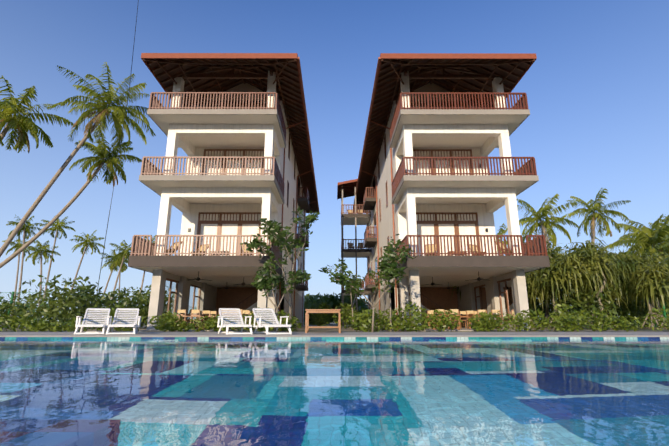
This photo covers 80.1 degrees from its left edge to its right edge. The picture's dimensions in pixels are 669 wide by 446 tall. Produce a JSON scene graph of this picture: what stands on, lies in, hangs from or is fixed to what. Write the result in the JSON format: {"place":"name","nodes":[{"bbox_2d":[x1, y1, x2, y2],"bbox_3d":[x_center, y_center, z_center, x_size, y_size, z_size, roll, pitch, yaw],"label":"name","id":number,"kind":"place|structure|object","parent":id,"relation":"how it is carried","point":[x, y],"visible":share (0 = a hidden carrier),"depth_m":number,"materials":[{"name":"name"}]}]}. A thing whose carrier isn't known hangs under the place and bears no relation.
{"place":"outdoors","nodes":[
{"label":"outdoors","id":0,"kind":"place"},
{"bbox_2d":[97,0,138,291],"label":"hanging wire","id":1,"kind":"object","parent":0,"point":[119,150],"visible":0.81,"depth_m":30.11,"materials":[{"name":"black metal"}]},
{"bbox_2d":[0,339,668,445],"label":"pool water","id":2,"kind":"structure","parent":0,"point":[334,392],"depth_m":2.93,"materials":[{"name":"blue liquid"}]},
{"bbox_2d":[0,322,668,331],"bbox_3d":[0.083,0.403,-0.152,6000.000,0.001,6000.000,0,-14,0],"label":"ground","id":3,"kind":"structure","parent":0,"point":[350,329],"depth_m":19.29,"materials":[{"name":"green plant"}]},
{"bbox_2d":[2,235,36,313],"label":"palm tree","id":4,"kind":"object","parent":3,"relation":"on","point":[17,246],"visible":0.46,"depth_m":90.41,"materials":[{"name":"green plant"}]},
{"bbox_2d":[6,215,44,312],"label":"palm tree","id":5,"kind":"object","parent":3,"relation":"on","point":[25,228],"visible":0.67,"depth_m":81.28,"materials":[{"name":"green plant"}]},
{"bbox_2d":[0,75,73,153],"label":"palm tree","id":6,"kind":"object","parent":3,"relation":"on","point":[21,124],"visible":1,"depth_m":32.61,"materials":[{"name":"green plant"}]},
{"bbox_2d":[23,240,60,306],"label":"palm tree","id":7,"kind":"object","parent":3,"relation":"on","point":[44,252],"visible":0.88,"depth_m":78.36,"materials":[{"name":"green plant"}]},
{"bbox_2d":[40,215,74,319],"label":"palm tree","id":8,"kind":"object","parent":3,"relation":"on","point":[57,228],"visible":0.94,"depth_m":85.60,"materials":[{"name":"green plant"}]},
{"bbox_2d":[0,129,141,267],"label":"palm tree","id":9,"kind":"object","parent":3,"relation":"on","point":[109,159],"visible":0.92,"depth_m":44.10,"materials":[{"name":"green plant"}]},
{"bbox_2d":[0,62,155,256],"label":"palm tree","id":10,"kind":"object","parent":3,"relation":"on","point":[104,111],"visible":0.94,"depth_m":40.01,"materials":[{"name":"green plant"}]},
{"bbox_2d":[70,230,104,294],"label":"palm tree","id":11,"kind":"object","parent":3,"relation":"on","point":[86,243],"visible":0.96,"depth_m":80.92,"materials":[{"name":"green plant"}]},
{"bbox_2d":[0,274,174,328],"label":"bushes","id":12,"kind":"object","parent":3,"relation":"on","point":[83,299],"visible":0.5,"depth_m":22.61,"materials":[{"name":"green plant"}]},
{"bbox_2d":[0,292,196,326],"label":"hedge","id":13,"kind":"object","parent":3,"relation":"on","point":[11,302],"depth_m":25.90,"materials":[{"name":"green plant"}]},
{"bbox_2d":[99,249,127,296],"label":"palm tree","id":14,"kind":"object","parent":3,"relation":"on","point":[115,263],"visible":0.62,"depth_m":82.56,"materials":[{"name":"green plant"}]},
{"bbox_2d":[104,252,128,301],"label":"palm tree","id":15,"kind":"object","parent":3,"relation":"on","point":[125,266],"visible":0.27,"depth_m":99.64,"materials":[{"name":"green plant"}]},
{"bbox_2d":[109,240,131,299],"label":"palm tree","id":16,"kind":"object","parent":3,"relation":"on","point":[125,253],"visible":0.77,"depth_m":78.98,"materials":[{"name":"green plant"}]},
{"bbox_2d":[140,235,156,293],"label":"palm tree","id":17,"kind":"object","parent":3,"relation":"on","point":[153,238],"visible":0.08,"depth_m":85.63,"materials":[{"name":"green plant"}]},
{"bbox_2d":[128,71,315,330],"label":"building","id":18,"kind":"structure","parent":3,"relation":"on","point":[232,186],"depth_m":21.36,"materials":[{"name":"white paint"}]},
{"bbox_2d":[141,53,318,212],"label":"tower roof","id":19,"kind":"structure","parent":18,"relation":"attached to","point":[210,72],"depth_m":22.49,"materials":[{"name":"brown wood"}]},
{"bbox_2d":[240,206,319,327],"bbox_3d":[-2.481,2.000,16.887,3.038,5.048,3.605,5,-15,-21],"label":"tree","id":20,"kind":"object","parent":3,"relation":"on","point":[272,229],"visible":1,"depth_m":17.08,"materials":[{"name":"green plant"}]},
{"bbox_2d":[277,269,297,318],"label":"tree","id":21,"kind":"object","parent":3,"relation":"on","point":[282,281],"visible":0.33,"depth_m":23.30,"materials":[{"name":"green plant"}]},
{"bbox_2d":[0,292,583,324],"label":"shrubs","id":22,"kind":"object","parent":3,"relation":"on","point":[312,301],"visible":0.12,"depth_m":52.78,"materials":[{"name":"green plant"}]},
{"bbox_2d":[0,335,668,338],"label":"pool basin","id":23,"kind":"object","parent":3,"relation":"in","point":[334,336],"visible":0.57,"depth_m":11.62,"materials":[{"name":"tile"}]},
{"bbox_2d":[0,332,668,334],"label":"pool deck","id":24,"kind":"structure","parent":3,"relation":"on","point":[374,333],"depth_m":13.82,"materials":[{"name":"concrete"}]},
{"bbox_2d":[74,308,110,334],"bbox_3d":[-8.205,3.349,13.594,1.000,0.905,2.086,7,-15,-25],"label":"lounger","id":25,"kind":"object","parent":24,"relation":"on","point":[78,325],"visible":0.92,"depth_m":13.88,"materials":[{"name":"white plastic"}]},
{"bbox_2d":[106,308,141,334],"bbox_3d":[-7.175,3.349,13.596,1.000,0.905,2.086,6,-15,-23],"label":"lounger","id":26,"kind":"object","parent":24,"relation":"on","point":[134,325],"visible":0.98,"depth_m":13.90,"materials":[{"name":"white plastic"}]},
{"bbox_2d":[217,308,252,334],"bbox_3d":[-3.405,3.327,13.507,1.000,0.905,2.086,6,-15,-24],"label":"lounger","id":27,"kind":"object","parent":24,"relation":"on","point":[241,324],"visible":0.96,"depth_m":13.81,"materials":[{"name":"white plastic"}]},
{"bbox_2d":[252,308,291,334],"bbox_3d":[-2.165,3.320,13.480,1.000,0.905,2.086,7,-15,-25],"label":"lounger","id":28,"kind":"object","parent":24,"relation":"on","point":[267,325],"visible":1,"depth_m":13.74,"materials":[{"name":"white plastic"}]},
{"bbox_2d":[250,259,311,330],"bbox_3d":[-2.058,2.806,15.593,2.632,2.868,1.424,-7,-16,27],"label":"tree","id":29,"kind":"object","parent":24,"relation":"on","point":[265,284],"visible":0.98,"depth_m":15.56,"materials":[{"name":"green plant"}]},
{"bbox_2d":[305,309,340,332],"bbox_3d":[-0.419,3.651,14.805,1.280,0.840,0.900,0,-14,0],"label":"table","id":30,"kind":"object","parent":24,"relation":"on","point":[307,326],"visible":1,"depth_m":14.46,"materials":[{"name":"brown wood"}]},
{"bbox_2d":[0,301,668,331],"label":"hedge row","id":31,"kind":"object","parent":3,"relation":"on","point":[171,325],"visible":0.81,"depth_m":16.61,"materials":[{"name":"green plant"}]},
{"bbox_2d":[319,258,364,329],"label":"tree","id":32,"kind":"object","parent":3,"relation":"on","point":[344,266],"visible":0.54,"depth_m":19.50,"materials":[{"name":"green plant"}]},
{"bbox_2d":[337,179,372,325],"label":"building","id":33,"kind":"structure","parent":3,"relation":"on","point":[345,189],"depth_m":40.49,"materials":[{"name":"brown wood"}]},
{"bbox_2d":[344,269,383,308],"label":"tree","id":34,"kind":"object","parent":3,"relation":"on","point":[372,276],"visible":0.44,"depth_m":26.09,"materials":[{"name":"green plant"}]},
{"bbox_2d":[329,260,405,331],"bbox_3d":[1.288,2.813,15.400,3.020,2.759,1.513,0,-14,0],"label":"tree","id":35,"kind":"object","parent":3,"relation":"on","point":[390,271],"visible":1,"depth_m":15.36,"materials":[{"name":"green plant"}]},
{"bbox_2d":[379,234,415,331],"bbox_3d":[2.724,2.513,16.824,1.575,4.025,4.412,-2,-14,10],"label":"tree","id":36,"kind":"object","parent":3,"relation":"on","point":[390,257],"visible":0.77,"depth_m":15.79,"materials":[{"name":"green plant"}]},
{"bbox_2d":[356,71,549,330],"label":"building","id":37,"kind":"structure","parent":3,"relation":"on","point":[439,195],"depth_m":21.39,"materials":[{"name":"white paint"}]},
{"bbox_2d":[352,53,536,212],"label":"tower roof","id":38,"kind":"structure","parent":37,"relation":"attached to","point":[465,72],"depth_m":22.48,"materials":[{"name":"brown wood"}]},
{"bbox_2d":[496,223,522,254],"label":"palm tree","id":39,"kind":"object","parent":3,"relation":"on","point":[500,231],"visible":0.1,"depth_m":60.02,"materials":[{"name":"green plant"}]},
{"bbox_2d":[501,194,578,325],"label":"palm tree","id":40,"kind":"object","parent":3,"relation":"on","point":[546,225],"visible":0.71,"depth_m":42.77,"materials":[{"name":"green plant"}]},
{"bbox_2d":[525,270,570,325],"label":"tree","id":41,"kind":"object","parent":3,"relation":"on","point":[533,295],"visible":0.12,"depth_m":24.56,"materials":[{"name":"green plant"}]},
{"bbox_2d":[525,248,604,328],"bbox_3d":[13.116,3.918,23.548,4.380,4.557,5.623,0,-14,0],"label":"tree","id":42,"kind":"object","parent":3,"relation":"on","point":[560,271],"visible":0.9,"depth_m":22.61,"materials":[{"name":"green plant"}]},
{"bbox_2d":[543,239,593,327],"bbox_3d":[16.022,4.132,28.285,4.452,6.417,7.319,13,-19,-41],"label":"tree","id":43,"kind":"object","parent":3,"relation":"on","point":[552,256],"visible":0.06,"depth_m":28.26,"materials":[{"name":"green plant"}]},
{"bbox_2d":[556,188,630,243],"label":"palm tree","id":44,"kind":"object","parent":3,"relation":"on","point":[593,217],"visible":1,"depth_m":49.33,"materials":[{"name":"green plant"}]},
{"bbox_2d":[528,235,668,322],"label":"trees","id":45,"kind":"object","parent":3,"relation":"on","point":[657,245],"visible":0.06,"depth_m":31.57,"materials":[{"name":"green plant"}]},
{"bbox_2d":[529,288,668,328],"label":"bushes","id":46,"kind":"object","parent":3,"relation":"on","point":[643,310],"visible":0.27,"depth_m":24.04,"materials":[{"name":"green plant"}]},
{"bbox_2d":[571,240,629,328],"bbox_3d":[15.395,3.622,23.366,3.589,5.044,4.280,-5,-15,18],"label":"tree","id":47,"kind":"object","parent":3,"relation":"on","point":[600,267],"visible":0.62,"depth_m":22.83,"materials":[{"name":"green plant"}]},
{"bbox_2d":[563,238,640,327],"bbox_3d":[17.372,3.889,25.344,5.227,5.477,5.820,-6,-15,24],"label":"tree","id":48,"kind":"object","parent":3,"relation":"on","point":[592,245],"visible":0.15,"depth_m":24.14,"materials":[{"name":"green plant"}]},
{"bbox_2d":[591,253,668,328],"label":"tree","id":49,"kind":"object","parent":3,"relation":"on","point":[647,260],"visible":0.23,"depth_m":23.49,"materials":[{"name":"green plant"}]},
{"bbox_2d":[604,214,668,259],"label":"palm tree","id":50,"kind":"object","parent":3,"relation":"on","point":[659,233],"visible":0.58,"depth_m":34.67,"materials":[{"name":"green plant"}]},
{"bbox_2d":[612,215,668,252],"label":"palm tree","id":51,"kind":"object","parent":3,"relation":"on","point":[635,225],"visible":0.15,"depth_m":45.88,"materials":[{"name":"green plant"}]},
{"bbox_2d":[615,255,668,328],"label":"tree","id":52,"kind":"object","parent":3,"relation":"on","point":[656,279],"visible":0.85,"depth_m":21.88,"materials":[{"name":"green plant"}]},
{"bbox_2d":[619,295,667,325],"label":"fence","id":53,"kind":"object","parent":3,"relation":"on","point":[664,313],"visible":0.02,"depth_m":26.35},
{"bbox_2d":[621,251,668,327],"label":"tree","id":54,"kind":"object","parent":3,"relation":"on","point":[660,257],"visible":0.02,"depth_m":25.95,"materials":[{"name":"green plant"}]},
{"bbox_2d":[0,0,668,320],"label":"sky","id":55,"kind":"structure","parent":0,"point":[596,88],"materials":[{"name":"blue"}]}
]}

